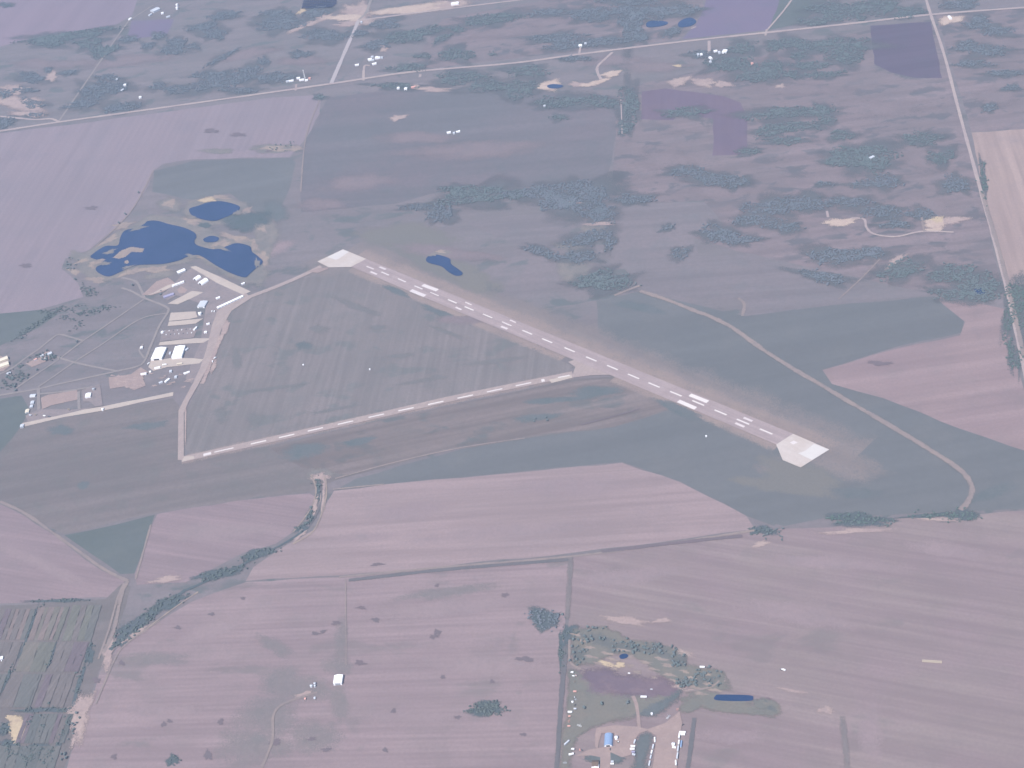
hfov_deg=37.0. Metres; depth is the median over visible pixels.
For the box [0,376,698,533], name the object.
field
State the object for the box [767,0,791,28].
track
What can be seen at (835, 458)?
soil
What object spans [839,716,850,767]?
grass
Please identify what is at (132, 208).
track
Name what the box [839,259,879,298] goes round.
track
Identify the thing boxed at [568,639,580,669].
track
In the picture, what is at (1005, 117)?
field
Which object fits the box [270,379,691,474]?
field
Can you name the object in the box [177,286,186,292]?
pavement
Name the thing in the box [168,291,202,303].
pavement
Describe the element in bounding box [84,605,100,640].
field
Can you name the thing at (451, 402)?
soil
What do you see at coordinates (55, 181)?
field
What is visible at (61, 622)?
field
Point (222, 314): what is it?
taxiway
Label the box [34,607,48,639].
field
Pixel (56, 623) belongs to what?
field
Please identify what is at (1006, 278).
track
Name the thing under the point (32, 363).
pavement
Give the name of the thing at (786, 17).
field
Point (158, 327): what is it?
road
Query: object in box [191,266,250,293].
pavement
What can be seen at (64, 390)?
road
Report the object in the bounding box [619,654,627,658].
water
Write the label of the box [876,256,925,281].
wood
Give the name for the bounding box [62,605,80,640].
field
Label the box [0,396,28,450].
field
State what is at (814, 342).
field
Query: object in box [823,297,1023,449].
field
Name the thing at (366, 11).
road
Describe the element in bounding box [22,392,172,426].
path
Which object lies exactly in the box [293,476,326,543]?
bank
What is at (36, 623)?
field
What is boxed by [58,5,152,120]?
road
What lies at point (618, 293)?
track
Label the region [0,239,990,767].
soil
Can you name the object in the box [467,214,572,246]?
field
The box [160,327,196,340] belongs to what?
pavement
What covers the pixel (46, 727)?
field
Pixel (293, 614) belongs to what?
field
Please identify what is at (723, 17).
field
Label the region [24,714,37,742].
field
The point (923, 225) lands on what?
track
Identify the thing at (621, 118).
track
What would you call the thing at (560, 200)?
wood
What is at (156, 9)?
barn
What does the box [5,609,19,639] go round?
field
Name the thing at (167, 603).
creek
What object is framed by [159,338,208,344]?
pavement
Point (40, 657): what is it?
field
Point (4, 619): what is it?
field
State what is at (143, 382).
soil
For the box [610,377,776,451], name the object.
soil
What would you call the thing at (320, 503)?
creek
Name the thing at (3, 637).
field
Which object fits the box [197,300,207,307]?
terminal building
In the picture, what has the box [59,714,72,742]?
field
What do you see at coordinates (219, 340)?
soil
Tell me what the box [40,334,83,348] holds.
road
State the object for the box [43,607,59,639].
field
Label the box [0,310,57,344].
field
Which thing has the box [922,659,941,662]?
straw stack
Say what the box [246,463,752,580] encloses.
field
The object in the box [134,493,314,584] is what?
field
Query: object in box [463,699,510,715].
grove
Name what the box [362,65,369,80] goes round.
track
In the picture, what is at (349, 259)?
pavement
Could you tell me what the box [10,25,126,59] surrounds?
wood
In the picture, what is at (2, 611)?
field
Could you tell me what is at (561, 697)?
grass
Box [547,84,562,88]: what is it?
water
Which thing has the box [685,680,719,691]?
track
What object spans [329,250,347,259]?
pavement
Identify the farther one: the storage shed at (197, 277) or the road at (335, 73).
the road at (335, 73)
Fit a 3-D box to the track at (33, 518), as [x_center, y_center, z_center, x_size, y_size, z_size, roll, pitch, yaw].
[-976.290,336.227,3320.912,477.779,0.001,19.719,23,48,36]
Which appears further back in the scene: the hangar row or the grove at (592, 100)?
the grove at (592, 100)
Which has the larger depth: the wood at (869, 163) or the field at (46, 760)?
the wood at (869, 163)
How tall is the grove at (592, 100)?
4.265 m
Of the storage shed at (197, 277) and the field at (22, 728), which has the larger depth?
the storage shed at (197, 277)
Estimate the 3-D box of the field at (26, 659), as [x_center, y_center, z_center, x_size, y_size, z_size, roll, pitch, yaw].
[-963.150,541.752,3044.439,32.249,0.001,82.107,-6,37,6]
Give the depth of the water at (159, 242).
4246.65 m
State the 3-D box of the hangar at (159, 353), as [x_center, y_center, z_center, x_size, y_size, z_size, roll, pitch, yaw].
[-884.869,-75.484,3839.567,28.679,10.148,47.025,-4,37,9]
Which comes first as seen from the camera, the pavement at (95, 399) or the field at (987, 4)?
the pavement at (95, 399)
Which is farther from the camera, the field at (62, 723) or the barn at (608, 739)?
the field at (62, 723)
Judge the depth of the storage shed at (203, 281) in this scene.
4082.12 m
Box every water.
[90,220,262,276]
[189,201,239,220]
[203,236,218,241]
[426,255,462,275]
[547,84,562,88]
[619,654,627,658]
[646,21,667,26]
[678,17,695,26]
[714,694,752,700]
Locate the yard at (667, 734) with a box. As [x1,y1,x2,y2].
[577,711,681,767]
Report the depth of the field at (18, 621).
3123.62 m
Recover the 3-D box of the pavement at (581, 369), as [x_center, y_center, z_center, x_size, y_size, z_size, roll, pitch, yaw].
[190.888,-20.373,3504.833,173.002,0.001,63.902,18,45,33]
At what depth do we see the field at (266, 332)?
3683.44 m
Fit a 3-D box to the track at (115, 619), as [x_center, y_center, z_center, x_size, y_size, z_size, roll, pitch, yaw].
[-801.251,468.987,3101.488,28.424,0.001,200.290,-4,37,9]
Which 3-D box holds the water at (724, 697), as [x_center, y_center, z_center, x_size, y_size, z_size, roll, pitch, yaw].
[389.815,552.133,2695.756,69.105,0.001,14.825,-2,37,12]
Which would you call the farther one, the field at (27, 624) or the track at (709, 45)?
the track at (709, 45)
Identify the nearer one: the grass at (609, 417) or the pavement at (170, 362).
the grass at (609, 417)
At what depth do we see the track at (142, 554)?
3247.87 m
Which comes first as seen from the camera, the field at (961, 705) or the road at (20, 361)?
the field at (961, 705)
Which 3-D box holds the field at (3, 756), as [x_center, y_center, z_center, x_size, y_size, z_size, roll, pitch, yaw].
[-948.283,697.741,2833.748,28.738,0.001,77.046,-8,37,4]
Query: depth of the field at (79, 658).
3021.33 m
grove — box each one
[0,2,262,127]
[0,598,94,765]
[112,475,322,646]
[170,626,579,765]
[254,5,398,82]
[314,12,535,100]
[398,185,657,264]
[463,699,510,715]
[500,63,710,135]
[524,608,564,628]
[527,0,710,60]
[558,635,565,673]
[659,164,969,260]
[703,0,928,81]
[734,103,955,164]
[748,526,773,535]
[825,511,896,526]
[907,507,982,522]
[938,0,1023,112]
[975,161,1023,368]
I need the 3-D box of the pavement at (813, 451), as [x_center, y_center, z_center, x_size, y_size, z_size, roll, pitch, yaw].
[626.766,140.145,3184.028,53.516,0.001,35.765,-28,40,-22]
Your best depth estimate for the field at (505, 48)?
5027.04 m
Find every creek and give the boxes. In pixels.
[109,589,186,649]
[185,526,308,590]
[308,481,321,526]
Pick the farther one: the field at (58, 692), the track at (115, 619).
the track at (115, 619)
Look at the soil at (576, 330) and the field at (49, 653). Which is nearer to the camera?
the field at (49, 653)
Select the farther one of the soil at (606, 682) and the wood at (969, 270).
the wood at (969, 270)
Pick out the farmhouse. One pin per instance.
(595, 762)
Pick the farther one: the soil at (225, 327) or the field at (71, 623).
the soil at (225, 327)
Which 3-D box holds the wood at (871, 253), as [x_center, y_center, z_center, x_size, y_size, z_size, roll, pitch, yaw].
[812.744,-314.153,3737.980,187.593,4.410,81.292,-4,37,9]
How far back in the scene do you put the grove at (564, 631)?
2872.35 m
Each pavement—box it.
[0,356,9,370]
[26,351,50,366]
[26,407,91,421]
[41,390,76,408]
[82,384,102,406]
[109,367,147,389]
[142,277,174,294]
[149,283,174,294]
[149,358,202,370]
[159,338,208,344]
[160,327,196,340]
[161,268,246,382]
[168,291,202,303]
[168,318,202,325]
[169,311,196,320]
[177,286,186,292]
[182,456,193,460]
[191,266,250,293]
[308,267,328,272]
[318,249,364,266]
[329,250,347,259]
[550,375,571,382]
[569,360,608,377]
[776,434,826,466]
[798,444,828,459]
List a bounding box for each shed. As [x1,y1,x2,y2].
[163,293,173,298]
[172,280,183,286]
[176,268,185,273]
[193,275,201,280]
[198,278,208,284]
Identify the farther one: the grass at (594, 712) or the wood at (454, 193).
the wood at (454, 193)
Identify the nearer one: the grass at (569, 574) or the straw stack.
the straw stack
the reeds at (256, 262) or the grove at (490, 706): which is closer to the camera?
the grove at (490, 706)
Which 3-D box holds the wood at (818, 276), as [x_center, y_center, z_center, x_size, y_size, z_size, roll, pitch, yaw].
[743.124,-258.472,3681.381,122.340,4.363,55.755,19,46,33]
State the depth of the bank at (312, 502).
3303.17 m
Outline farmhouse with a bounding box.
[592,760,598,766]
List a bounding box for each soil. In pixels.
[0,0,970,750]
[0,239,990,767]
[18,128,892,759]
[110,373,196,388]
[182,371,571,463]
[184,320,228,445]
[200,322,229,383]
[301,250,894,483]
[347,241,875,456]
[348,268,565,360]
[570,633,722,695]
[577,664,678,701]
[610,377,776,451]
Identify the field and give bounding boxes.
[0,0,136,46]
[0,95,320,313]
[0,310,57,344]
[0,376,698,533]
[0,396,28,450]
[0,505,123,602]
[0,584,129,767]
[0,609,4,621]
[0,609,10,639]
[0,642,3,653]
[0,642,12,671]
[0,674,6,692]
[0,674,23,706]
[0,746,10,767]
[1,609,15,639]
[2,642,19,671]
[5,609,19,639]
[5,746,19,767]
[9,609,25,639]
[10,643,21,671]
[13,674,38,706]
[13,746,31,767]
[15,609,29,639]
[15,642,39,671]
[16,714,28,742]
[20,609,34,639]
[20,714,33,742]
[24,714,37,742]
[26,746,41,767]
[28,607,44,639]
[28,674,41,706]
[29,642,50,671]
[29,714,41,742]
[33,714,47,742]
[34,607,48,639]
[34,674,52,706]
[36,746,52,767]
[37,607,54,639]
[39,714,53,742]
[41,642,55,671]
[41,674,59,706]
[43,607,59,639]
[45,714,57,742]
[47,746,60,767]
[48,642,65,671]
[49,607,63,639]
[49,674,68,706]
[49,714,61,742]
[53,607,68,639]
[53,714,67,742]
[56,642,73,671]
[58,674,74,706]
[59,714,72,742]
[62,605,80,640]
[64,642,80,671]
[65,515,154,573]
[67,558,568,767]
[70,642,88,671]
[71,605,86,640]
[77,605,93,640]
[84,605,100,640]
[128,19,173,38]
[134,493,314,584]
[152,158,295,212]
[184,269,571,453]
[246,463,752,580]
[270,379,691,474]
[300,88,616,211]
[337,411,828,525]
[415,0,703,68]
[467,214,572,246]
[559,511,1023,767]
[597,292,1023,525]
[612,19,999,293]
[612,202,934,315]
[641,88,746,155]
[683,0,778,38]
[769,0,826,29]
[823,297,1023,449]
[870,22,941,77]
[936,6,1023,131]
[967,0,1023,9]
[972,129,1023,284]
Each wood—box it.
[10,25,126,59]
[432,184,532,205]
[530,178,608,216]
[568,267,641,290]
[699,223,762,245]
[798,268,845,284]
[806,246,884,265]
[825,145,903,174]
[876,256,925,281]
[926,262,1000,301]
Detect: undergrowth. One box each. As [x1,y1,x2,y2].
[0,0,1023,384]
[0,478,979,766]
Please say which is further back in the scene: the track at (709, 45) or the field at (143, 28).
the field at (143, 28)
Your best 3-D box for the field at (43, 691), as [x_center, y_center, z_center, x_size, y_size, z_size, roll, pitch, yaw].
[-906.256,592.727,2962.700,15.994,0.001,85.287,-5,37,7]
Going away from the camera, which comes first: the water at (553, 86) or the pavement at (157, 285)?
the pavement at (157, 285)
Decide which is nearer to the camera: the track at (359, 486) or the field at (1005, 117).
the track at (359, 486)
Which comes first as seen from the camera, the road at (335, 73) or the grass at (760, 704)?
the grass at (760, 704)
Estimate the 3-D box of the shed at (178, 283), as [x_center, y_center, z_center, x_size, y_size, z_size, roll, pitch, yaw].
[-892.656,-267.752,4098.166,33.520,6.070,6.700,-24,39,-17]
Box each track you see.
[0,116,59,121]
[0,501,128,580]
[95,620,159,703]
[96,170,153,245]
[97,583,124,658]
[102,581,128,651]
[135,524,151,578]
[260,691,316,767]
[300,100,319,191]
[333,484,383,489]
[335,437,524,478]
[339,529,753,577]
[345,579,346,664]
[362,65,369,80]
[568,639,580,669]
[595,52,613,78]
[614,285,641,295]
[620,99,622,133]
[631,695,640,727]
[639,290,974,510]
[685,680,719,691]
[708,41,710,53]
[738,298,745,315]
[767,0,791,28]
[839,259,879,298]
[851,217,953,236]
[921,217,924,230]
[980,192,1023,355]
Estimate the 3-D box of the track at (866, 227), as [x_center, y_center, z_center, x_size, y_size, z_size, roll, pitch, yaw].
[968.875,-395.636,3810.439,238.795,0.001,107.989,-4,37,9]
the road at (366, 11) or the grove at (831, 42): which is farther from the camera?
the road at (366, 11)
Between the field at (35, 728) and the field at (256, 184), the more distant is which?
the field at (256, 184)
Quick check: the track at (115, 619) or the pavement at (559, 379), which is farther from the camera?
the pavement at (559, 379)
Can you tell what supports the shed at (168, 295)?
on the ground at (532, 278)
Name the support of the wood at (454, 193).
on the undergrowth at (600, 184)
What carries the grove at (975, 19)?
on the undergrowth at (600, 184)
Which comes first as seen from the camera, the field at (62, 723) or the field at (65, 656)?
the field at (62, 723)
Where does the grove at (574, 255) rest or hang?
on the undergrowth at (600, 184)
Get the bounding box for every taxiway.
[178,293,250,459]
[249,265,321,297]
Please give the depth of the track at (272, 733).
2810.77 m
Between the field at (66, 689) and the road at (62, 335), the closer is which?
the field at (66, 689)
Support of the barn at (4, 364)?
on the ground at (532, 278)
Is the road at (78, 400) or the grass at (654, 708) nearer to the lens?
the grass at (654, 708)
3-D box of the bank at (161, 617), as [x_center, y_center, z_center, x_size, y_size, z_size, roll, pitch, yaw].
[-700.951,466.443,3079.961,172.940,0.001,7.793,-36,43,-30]
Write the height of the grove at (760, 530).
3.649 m
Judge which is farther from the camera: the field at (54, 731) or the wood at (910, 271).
the wood at (910, 271)
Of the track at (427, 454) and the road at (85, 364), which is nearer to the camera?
the track at (427, 454)
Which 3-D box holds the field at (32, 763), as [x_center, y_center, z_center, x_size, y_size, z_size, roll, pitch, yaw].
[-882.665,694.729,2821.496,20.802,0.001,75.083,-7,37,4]
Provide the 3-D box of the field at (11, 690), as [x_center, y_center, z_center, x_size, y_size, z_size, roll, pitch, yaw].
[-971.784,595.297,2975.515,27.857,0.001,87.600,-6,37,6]
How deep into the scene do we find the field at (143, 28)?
5573.72 m
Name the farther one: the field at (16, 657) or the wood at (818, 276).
the wood at (818, 276)
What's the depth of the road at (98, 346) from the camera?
3916.01 m
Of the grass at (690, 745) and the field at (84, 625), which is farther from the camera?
the field at (84, 625)
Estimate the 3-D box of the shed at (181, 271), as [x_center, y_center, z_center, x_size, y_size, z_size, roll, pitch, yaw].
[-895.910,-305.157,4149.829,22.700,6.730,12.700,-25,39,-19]
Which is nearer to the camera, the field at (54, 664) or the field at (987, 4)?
the field at (54, 664)
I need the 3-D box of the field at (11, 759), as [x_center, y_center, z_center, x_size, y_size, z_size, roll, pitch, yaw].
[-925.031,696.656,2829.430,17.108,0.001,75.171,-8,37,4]
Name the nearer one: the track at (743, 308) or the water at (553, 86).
the track at (743, 308)
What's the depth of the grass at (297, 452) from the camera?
3450.32 m
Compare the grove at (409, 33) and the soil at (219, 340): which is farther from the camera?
the grove at (409, 33)
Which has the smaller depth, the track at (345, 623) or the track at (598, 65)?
the track at (345, 623)
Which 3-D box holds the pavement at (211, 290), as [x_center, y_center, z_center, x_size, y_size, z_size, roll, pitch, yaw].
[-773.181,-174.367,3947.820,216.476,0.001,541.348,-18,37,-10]
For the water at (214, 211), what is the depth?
4396.24 m
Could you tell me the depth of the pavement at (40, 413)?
3705.90 m
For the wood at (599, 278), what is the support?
on the undergrowth at (600, 184)
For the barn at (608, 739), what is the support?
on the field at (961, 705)
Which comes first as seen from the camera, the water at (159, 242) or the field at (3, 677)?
the field at (3, 677)
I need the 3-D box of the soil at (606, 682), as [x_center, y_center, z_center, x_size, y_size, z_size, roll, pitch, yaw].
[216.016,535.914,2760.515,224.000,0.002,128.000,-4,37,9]
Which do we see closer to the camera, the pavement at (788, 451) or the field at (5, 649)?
the field at (5, 649)
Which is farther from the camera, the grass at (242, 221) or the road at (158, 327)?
the grass at (242, 221)
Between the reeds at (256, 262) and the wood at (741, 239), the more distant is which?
the reeds at (256, 262)
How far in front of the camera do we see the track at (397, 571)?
3058.81 m
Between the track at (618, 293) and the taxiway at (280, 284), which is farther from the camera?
the taxiway at (280, 284)
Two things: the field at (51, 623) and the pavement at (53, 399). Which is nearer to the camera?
the field at (51, 623)
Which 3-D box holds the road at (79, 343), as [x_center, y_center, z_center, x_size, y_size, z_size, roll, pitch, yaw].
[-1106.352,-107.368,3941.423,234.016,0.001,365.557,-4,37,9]
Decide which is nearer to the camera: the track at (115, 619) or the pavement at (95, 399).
the track at (115, 619)
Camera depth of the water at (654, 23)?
4953.79 m
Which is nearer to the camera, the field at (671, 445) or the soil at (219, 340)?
the field at (671, 445)
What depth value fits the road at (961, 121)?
4059.02 m
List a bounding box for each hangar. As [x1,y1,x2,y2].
[151,347,166,360]
[171,345,185,358]
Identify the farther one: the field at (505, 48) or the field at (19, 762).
the field at (505, 48)
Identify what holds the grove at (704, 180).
on the undergrowth at (600, 184)
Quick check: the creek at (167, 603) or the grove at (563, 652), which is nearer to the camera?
the grove at (563, 652)
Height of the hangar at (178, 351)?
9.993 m
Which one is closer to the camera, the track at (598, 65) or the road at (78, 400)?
the road at (78, 400)
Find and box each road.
[0,7,1023,131]
[0,287,169,395]
[0,348,39,373]
[16,299,143,387]
[37,387,40,409]
[38,313,165,386]
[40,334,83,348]
[40,386,91,394]
[56,356,116,371]
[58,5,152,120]
[77,391,80,408]
[121,277,145,297]
[330,20,359,82]
[358,0,371,19]
[358,0,518,20]
[925,0,1023,375]
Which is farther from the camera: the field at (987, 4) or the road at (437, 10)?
the road at (437, 10)
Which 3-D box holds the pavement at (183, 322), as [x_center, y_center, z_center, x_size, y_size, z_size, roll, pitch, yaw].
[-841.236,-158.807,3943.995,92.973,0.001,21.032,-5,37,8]
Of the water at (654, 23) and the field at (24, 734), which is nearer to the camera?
the field at (24, 734)
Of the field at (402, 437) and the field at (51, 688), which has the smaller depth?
the field at (51, 688)
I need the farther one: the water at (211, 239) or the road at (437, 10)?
the road at (437, 10)
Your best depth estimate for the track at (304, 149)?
4610.63 m
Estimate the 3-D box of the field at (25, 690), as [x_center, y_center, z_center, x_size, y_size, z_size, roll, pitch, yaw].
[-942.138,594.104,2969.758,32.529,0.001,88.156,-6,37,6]
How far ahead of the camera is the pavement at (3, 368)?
3899.18 m
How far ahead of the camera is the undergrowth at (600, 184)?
4441.37 m
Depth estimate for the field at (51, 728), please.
2880.47 m
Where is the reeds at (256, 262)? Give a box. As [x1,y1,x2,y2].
[92,210,435,269]
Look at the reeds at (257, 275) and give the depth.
4235.61 m
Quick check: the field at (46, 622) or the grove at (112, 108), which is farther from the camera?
the grove at (112, 108)
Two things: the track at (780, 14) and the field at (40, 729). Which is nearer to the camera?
the field at (40, 729)
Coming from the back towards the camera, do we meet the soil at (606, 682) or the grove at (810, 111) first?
the grove at (810, 111)
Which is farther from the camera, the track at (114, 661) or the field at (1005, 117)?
the field at (1005, 117)
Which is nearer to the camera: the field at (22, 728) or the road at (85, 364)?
the field at (22, 728)
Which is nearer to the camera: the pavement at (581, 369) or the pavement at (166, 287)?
the pavement at (581, 369)
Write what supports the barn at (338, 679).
on the ground at (532, 278)
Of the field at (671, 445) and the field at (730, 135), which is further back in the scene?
the field at (730, 135)
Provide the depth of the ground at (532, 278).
4213.63 m
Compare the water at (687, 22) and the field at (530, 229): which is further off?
the water at (687, 22)
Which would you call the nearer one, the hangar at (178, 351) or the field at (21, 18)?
the hangar at (178, 351)
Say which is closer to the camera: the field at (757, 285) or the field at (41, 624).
the field at (41, 624)
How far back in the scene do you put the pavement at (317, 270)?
4051.02 m
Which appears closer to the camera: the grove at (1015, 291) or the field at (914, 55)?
the grove at (1015, 291)
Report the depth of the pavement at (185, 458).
3483.47 m
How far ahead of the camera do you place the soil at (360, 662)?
2935.15 m
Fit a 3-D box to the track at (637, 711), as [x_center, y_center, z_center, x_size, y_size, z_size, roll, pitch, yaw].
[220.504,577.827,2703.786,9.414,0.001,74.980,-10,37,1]
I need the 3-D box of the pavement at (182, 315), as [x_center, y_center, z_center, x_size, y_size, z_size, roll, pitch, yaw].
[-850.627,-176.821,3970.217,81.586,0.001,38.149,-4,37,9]
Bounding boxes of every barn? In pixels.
[0,356,8,362]
[0,361,8,367]
[150,7,159,12]
[333,674,342,684]
[604,733,612,746]
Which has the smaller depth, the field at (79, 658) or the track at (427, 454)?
the field at (79, 658)
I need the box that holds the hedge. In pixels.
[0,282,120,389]
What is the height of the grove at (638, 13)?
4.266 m
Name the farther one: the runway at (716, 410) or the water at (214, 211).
the water at (214, 211)
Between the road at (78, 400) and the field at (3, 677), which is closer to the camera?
the field at (3, 677)
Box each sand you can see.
[5,8,943,743]
[90,247,143,263]
[322,2,964,232]
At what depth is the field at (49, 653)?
3035.99 m
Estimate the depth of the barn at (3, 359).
3923.95 m
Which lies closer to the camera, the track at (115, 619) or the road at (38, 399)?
the track at (115, 619)
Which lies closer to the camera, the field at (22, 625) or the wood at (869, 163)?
the field at (22, 625)
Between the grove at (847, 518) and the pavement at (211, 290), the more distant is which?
the pavement at (211, 290)
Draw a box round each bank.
[128,592,197,641]
[293,474,316,531]
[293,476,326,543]
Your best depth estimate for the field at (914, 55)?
4553.50 m
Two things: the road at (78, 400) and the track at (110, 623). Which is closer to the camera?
the track at (110, 623)
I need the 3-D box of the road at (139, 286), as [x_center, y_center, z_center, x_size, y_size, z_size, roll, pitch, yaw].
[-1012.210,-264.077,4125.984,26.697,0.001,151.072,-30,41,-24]
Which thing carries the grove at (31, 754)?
on the undergrowth at (852, 516)
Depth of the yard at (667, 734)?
2648.38 m
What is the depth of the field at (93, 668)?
3015.64 m
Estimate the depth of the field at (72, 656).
3024.68 m
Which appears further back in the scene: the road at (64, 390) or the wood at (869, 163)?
the wood at (869, 163)
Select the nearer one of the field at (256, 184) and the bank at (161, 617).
the bank at (161, 617)
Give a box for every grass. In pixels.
[5,17,1022,325]
[47,200,1018,504]
[112,581,501,766]
[199,210,272,233]
[349,558,567,580]
[350,221,843,499]
[554,646,567,767]
[559,625,782,767]
[564,557,573,618]
[581,408,639,424]
[583,682,689,767]
[601,534,741,552]
[685,718,696,767]
[717,700,769,708]
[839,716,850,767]
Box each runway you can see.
[182,371,572,461]
[352,259,791,443]
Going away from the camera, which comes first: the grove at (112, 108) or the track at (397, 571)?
the track at (397, 571)
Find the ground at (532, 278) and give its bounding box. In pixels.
[0,0,1023,767]
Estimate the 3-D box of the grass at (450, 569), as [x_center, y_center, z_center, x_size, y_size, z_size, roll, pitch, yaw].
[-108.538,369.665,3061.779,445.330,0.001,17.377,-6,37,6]
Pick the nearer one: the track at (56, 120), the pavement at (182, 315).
the pavement at (182, 315)
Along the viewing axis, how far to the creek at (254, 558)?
3176.05 m
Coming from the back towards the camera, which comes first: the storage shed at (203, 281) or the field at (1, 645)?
the storage shed at (203, 281)
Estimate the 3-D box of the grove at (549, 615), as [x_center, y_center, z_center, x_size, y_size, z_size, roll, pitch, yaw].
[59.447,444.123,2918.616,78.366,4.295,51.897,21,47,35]
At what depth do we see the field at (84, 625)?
3096.93 m
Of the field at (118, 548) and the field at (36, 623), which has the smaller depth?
the field at (36, 623)
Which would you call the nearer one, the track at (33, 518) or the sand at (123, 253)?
the track at (33, 518)
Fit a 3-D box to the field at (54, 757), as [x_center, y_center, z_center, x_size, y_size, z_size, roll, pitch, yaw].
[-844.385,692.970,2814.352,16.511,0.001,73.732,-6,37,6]
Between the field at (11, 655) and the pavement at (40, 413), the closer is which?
the field at (11, 655)
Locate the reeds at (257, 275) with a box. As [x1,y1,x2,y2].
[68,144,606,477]
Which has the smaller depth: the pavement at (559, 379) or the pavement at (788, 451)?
the pavement at (788, 451)
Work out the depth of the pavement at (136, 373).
3770.57 m
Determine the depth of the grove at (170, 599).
3117.44 m
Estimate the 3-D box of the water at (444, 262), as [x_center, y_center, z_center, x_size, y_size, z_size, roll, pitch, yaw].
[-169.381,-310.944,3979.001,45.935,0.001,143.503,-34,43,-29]
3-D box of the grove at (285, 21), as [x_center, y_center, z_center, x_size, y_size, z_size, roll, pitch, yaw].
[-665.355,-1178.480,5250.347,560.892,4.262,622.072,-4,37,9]
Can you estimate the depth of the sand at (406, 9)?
4719.33 m
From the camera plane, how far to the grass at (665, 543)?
3029.90 m
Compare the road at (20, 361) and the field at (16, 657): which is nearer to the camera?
the field at (16, 657)
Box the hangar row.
[217,295,243,308]
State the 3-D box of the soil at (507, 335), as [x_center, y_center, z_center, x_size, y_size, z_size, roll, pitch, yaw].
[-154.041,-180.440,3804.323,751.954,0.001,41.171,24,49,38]

